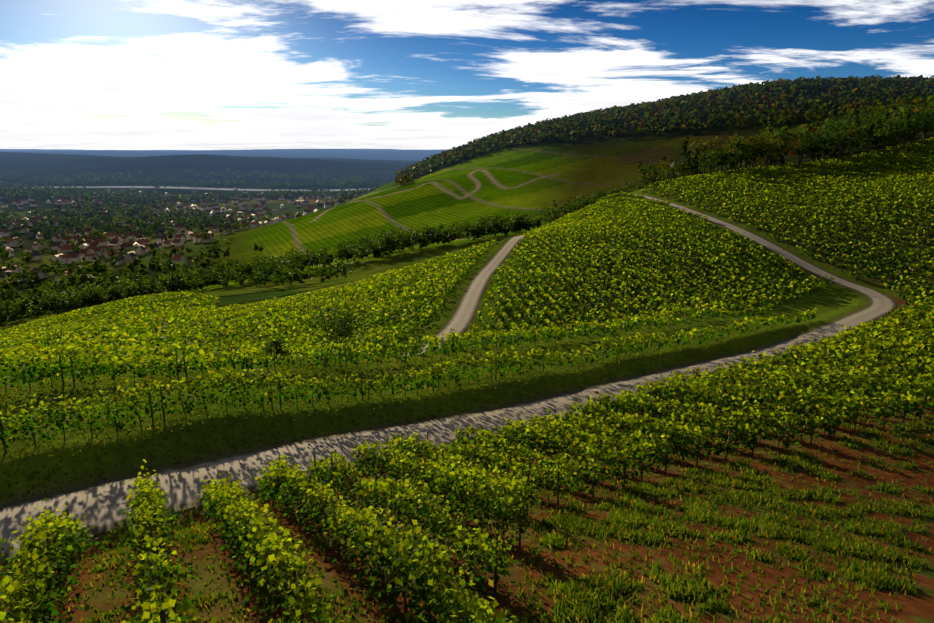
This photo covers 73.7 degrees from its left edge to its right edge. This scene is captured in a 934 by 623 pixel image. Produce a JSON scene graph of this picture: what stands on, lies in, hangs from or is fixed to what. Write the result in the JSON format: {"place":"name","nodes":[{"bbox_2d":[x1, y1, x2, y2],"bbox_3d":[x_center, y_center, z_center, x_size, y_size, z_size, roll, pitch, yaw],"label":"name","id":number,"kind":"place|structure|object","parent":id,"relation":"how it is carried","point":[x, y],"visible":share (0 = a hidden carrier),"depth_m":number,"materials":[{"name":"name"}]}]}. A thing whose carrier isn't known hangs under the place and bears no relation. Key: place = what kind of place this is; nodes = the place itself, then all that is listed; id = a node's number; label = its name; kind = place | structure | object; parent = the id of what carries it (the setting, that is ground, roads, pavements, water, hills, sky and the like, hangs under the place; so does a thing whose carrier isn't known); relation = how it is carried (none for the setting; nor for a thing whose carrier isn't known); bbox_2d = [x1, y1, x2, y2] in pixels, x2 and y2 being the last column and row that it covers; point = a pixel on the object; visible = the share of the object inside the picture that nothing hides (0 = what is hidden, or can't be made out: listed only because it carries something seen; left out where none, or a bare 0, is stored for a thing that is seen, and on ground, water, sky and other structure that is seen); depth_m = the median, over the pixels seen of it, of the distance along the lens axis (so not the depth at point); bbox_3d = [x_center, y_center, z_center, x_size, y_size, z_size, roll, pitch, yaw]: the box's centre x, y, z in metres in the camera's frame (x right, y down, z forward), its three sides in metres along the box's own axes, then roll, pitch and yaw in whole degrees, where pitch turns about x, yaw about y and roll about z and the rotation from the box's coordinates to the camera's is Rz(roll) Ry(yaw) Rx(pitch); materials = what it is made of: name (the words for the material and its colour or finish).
{"place":"outdoors","nodes":[
{"label":"outdoors","id":0,"kind":"place"},
{"bbox_2d":[0,188,358,277],"bbox_3d":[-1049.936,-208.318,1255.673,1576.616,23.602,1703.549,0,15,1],"label":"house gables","id":1,"kind":"object","parent":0,"point":[119,241],"visible":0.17,"depth_m":848.24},
{"bbox_2d":[0,194,895,561],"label":"road","id":2,"kind":"structure","parent":0,"point":[100,506],"depth_m":30.72,"materials":[{"name":"grey gravel"}]},
{"bbox_2d":[402,235,523,355],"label":"road","id":3,"kind":"structure","parent":0,"point":[460,320],"depth_m":120.85,"materials":[{"name":"grey gravel"}]},
{"bbox_2d":[0,86,933,622],"bbox_3d":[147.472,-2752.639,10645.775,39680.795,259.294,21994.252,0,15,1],"label":"terrain","id":4,"kind":"structure","parent":0,"point":[528,178],"depth_m":57.58,"materials":[{"name":"green plant"}]},
{"bbox_2d":[0,187,364,283],"bbox_3d":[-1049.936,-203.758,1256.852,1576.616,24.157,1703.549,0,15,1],"label":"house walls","id":5,"kind":"structure","parent":4,"relation":"on","point":[41,275],"depth_m":944.76,"materials":[{"name":"white paint"}]},
{"bbox_2d":[0,186,362,276],"bbox_3d":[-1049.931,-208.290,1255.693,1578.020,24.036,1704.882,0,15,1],"label":"houses","id":6,"kind":"structure","parent":5,"relation":"on","point":[114,240],"depth_m":879.21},
{"bbox_2d":[0,291,932,622],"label":"vine trunks","id":7,"kind":"object","parent":4,"relation":"on","point":[162,615],"visible":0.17,"depth_m":29.36,"materials":[{"name":"brown wood"}]},
{"bbox_2d":[0,137,933,622],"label":"vines","id":8,"kind":"object","parent":4,"relation":"on","point":[38,347],"visible":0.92,"depth_m":41.32,"materials":[{"name":"green plant"}]},
{"bbox_2d":[0,318,933,622],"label":"grass","id":9,"kind":"structure","parent":4,"relation":"on","point":[586,600],"depth_m":18.77,"materials":[{"name":"green plant"}]},
{"bbox_2d":[0,74,933,358],"bbox_3d":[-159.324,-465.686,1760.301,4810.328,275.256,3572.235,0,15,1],"label":"tree leaves","id":10,"kind":"object","parent":4,"relation":"on","point":[906,114],"visible":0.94,"depth_m":594.02,"materials":[{"name":"green plant"}]},
{"bbox_2d":[265,123,932,356],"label":"trunks","id":11,"kind":"object","parent":4,"relation":"on","point":[753,164],"visible":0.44,"depth_m":260.71,"materials":[{"name":"wood"}]},
{"bbox_2d":[0,0,933,149],"label":"sky","id":12,"kind":"structure","parent":0,"point":[75,74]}
]}

